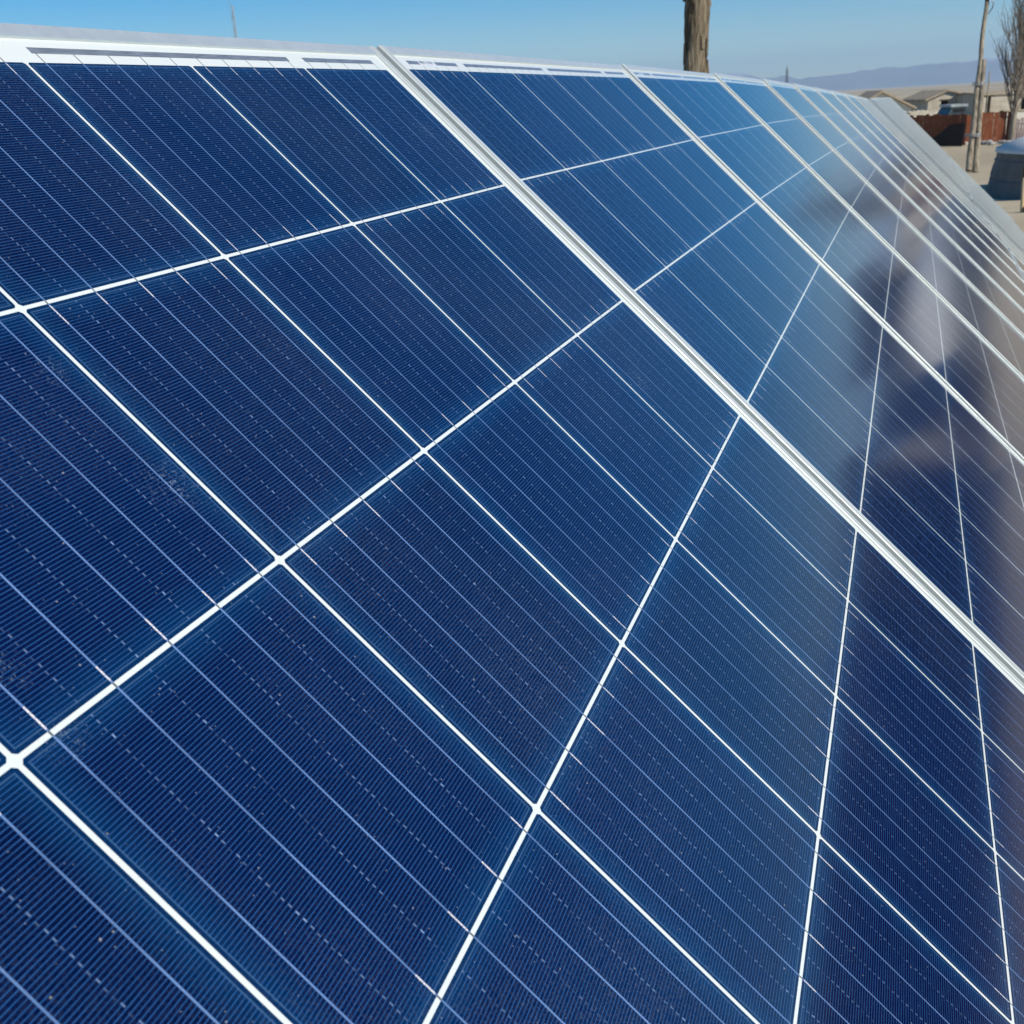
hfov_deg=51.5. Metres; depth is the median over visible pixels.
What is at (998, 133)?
board fence
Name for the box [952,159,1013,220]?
solar module
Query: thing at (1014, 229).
solar module
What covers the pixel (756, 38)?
sky
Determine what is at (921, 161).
solar module
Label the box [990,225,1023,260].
solar module
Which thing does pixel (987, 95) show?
thin pole
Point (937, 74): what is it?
hills
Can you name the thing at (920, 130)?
solar module
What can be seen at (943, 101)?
window
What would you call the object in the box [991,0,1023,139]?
bare tree
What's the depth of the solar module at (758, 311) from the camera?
1.31 m
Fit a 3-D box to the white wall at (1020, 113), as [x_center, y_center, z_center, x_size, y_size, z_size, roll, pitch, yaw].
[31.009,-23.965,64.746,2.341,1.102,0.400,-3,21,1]
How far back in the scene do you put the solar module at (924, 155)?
11.16 m
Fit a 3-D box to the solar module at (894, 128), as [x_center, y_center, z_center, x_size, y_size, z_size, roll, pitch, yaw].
[3.978,-3.417,10.287,1.650,0.037,0.992,45,28,-1]
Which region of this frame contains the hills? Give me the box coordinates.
[724,57,1019,90]
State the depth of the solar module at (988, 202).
16.74 m
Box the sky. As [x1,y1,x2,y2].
[0,0,1023,78]
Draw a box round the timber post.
[1020,165,1023,212]
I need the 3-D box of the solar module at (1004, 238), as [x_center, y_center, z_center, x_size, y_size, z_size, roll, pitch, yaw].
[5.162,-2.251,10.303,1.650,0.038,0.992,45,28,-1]
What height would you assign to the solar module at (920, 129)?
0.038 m
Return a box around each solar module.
[0,23,1023,1023]
[376,45,1023,682]
[621,64,1023,460]
[714,73,1023,378]
[762,79,1023,336]
[793,83,1023,310]
[814,87,1023,293]
[830,90,1023,280]
[843,93,1016,264]
[854,95,1007,247]
[858,96,996,233]
[862,97,987,221]
[865,98,980,212]
[869,98,972,200]
[873,98,968,192]
[877,98,965,186]
[879,98,962,180]
[882,98,960,176]
[884,98,957,171]
[885,97,956,168]
[887,97,954,164]
[888,97,952,161]
[890,97,951,158]
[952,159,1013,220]
[953,161,1018,226]
[954,163,1022,232]
[956,167,1023,234]
[958,171,1023,236]
[960,175,1023,239]
[962,179,1023,241]
[963,182,1023,244]
[967,189,1023,247]
[969,194,1023,253]
[977,208,1023,255]
[984,217,1023,257]
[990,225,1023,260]
[1000,238,1023,262]
[1009,250,1023,270]
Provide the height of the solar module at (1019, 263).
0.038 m
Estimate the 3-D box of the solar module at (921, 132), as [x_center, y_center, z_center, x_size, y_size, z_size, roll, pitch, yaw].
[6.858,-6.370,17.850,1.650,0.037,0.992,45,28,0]
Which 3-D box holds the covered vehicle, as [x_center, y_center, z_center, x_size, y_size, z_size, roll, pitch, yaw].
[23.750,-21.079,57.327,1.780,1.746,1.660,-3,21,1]
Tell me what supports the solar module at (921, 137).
on the panel rack
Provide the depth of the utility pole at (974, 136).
35.40 m
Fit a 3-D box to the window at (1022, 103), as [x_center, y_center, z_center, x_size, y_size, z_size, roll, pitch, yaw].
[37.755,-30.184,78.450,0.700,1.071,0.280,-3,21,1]
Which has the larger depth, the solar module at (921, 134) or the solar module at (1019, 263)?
the solar module at (921, 134)
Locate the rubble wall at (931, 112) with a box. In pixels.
[906,109,939,116]
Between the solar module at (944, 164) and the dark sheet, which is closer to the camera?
the solar module at (944, 164)
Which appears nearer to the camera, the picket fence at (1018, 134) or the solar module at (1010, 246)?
the solar module at (1010, 246)
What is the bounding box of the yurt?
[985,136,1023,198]
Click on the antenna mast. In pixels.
(233, 17)
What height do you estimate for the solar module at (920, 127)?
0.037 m
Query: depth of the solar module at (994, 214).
14.15 m
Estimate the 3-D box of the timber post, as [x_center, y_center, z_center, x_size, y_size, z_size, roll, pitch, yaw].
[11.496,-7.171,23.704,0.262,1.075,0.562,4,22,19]
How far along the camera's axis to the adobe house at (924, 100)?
82.51 m
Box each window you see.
[940,99,950,104]
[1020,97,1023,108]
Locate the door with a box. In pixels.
[984,95,993,112]
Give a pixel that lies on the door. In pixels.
(985, 95)
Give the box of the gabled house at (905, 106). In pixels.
[859,90,916,111]
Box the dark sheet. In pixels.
[932,123,964,145]
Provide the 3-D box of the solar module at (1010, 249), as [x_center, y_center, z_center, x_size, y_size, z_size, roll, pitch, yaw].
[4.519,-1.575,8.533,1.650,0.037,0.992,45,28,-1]
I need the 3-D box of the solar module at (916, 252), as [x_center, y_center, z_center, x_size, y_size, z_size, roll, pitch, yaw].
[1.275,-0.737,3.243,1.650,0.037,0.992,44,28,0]
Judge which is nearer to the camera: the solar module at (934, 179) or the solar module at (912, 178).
the solar module at (912, 178)
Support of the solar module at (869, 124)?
on the panel rack
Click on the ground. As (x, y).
(980, 178)
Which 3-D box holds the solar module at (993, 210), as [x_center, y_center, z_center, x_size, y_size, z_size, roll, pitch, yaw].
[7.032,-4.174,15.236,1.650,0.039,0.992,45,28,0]
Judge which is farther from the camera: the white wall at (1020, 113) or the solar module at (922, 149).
the white wall at (1020, 113)
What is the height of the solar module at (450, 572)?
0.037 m
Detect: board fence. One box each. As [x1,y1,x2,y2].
[910,113,967,144]
[965,111,1010,141]
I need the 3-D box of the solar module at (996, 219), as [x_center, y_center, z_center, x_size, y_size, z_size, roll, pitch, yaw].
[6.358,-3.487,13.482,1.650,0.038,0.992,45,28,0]
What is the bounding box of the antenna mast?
[229,0,236,37]
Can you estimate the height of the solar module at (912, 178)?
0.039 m
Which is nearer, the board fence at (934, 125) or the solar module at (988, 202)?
the solar module at (988, 202)
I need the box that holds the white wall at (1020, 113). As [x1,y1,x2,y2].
[1001,109,1023,125]
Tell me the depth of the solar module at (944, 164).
14.28 m
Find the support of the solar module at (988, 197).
on the panel rack
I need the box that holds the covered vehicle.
[937,104,971,118]
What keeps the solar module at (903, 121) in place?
on the panel rack
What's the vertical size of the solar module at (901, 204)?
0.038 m
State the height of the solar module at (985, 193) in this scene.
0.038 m
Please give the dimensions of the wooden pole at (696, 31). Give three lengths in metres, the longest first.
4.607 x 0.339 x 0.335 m
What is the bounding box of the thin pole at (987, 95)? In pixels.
[984,71,989,125]
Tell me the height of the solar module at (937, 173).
0.037 m
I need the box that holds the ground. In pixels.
[836,80,1023,233]
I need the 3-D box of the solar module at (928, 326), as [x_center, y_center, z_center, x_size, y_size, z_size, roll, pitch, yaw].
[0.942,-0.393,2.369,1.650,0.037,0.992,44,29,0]
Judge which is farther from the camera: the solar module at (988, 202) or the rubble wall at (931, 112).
the rubble wall at (931, 112)
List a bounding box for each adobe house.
[902,89,963,110]
[955,90,1023,120]
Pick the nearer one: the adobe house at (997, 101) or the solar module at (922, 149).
the solar module at (922, 149)
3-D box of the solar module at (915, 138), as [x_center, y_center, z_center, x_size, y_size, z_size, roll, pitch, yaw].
[5.174,-4.653,13.466,1.650,0.038,0.992,45,28,0]
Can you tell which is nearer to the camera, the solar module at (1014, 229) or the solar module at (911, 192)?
the solar module at (911, 192)
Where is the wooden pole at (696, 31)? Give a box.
[683,0,710,72]
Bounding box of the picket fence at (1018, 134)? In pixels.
[1006,117,1023,138]
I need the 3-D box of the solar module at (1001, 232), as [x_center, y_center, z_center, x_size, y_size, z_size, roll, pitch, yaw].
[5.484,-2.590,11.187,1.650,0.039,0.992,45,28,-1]
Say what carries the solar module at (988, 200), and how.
on the panel rack
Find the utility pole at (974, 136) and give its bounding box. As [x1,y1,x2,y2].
[965,0,993,172]
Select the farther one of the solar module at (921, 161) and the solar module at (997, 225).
the solar module at (997, 225)
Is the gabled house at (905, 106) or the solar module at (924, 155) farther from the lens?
the gabled house at (905, 106)

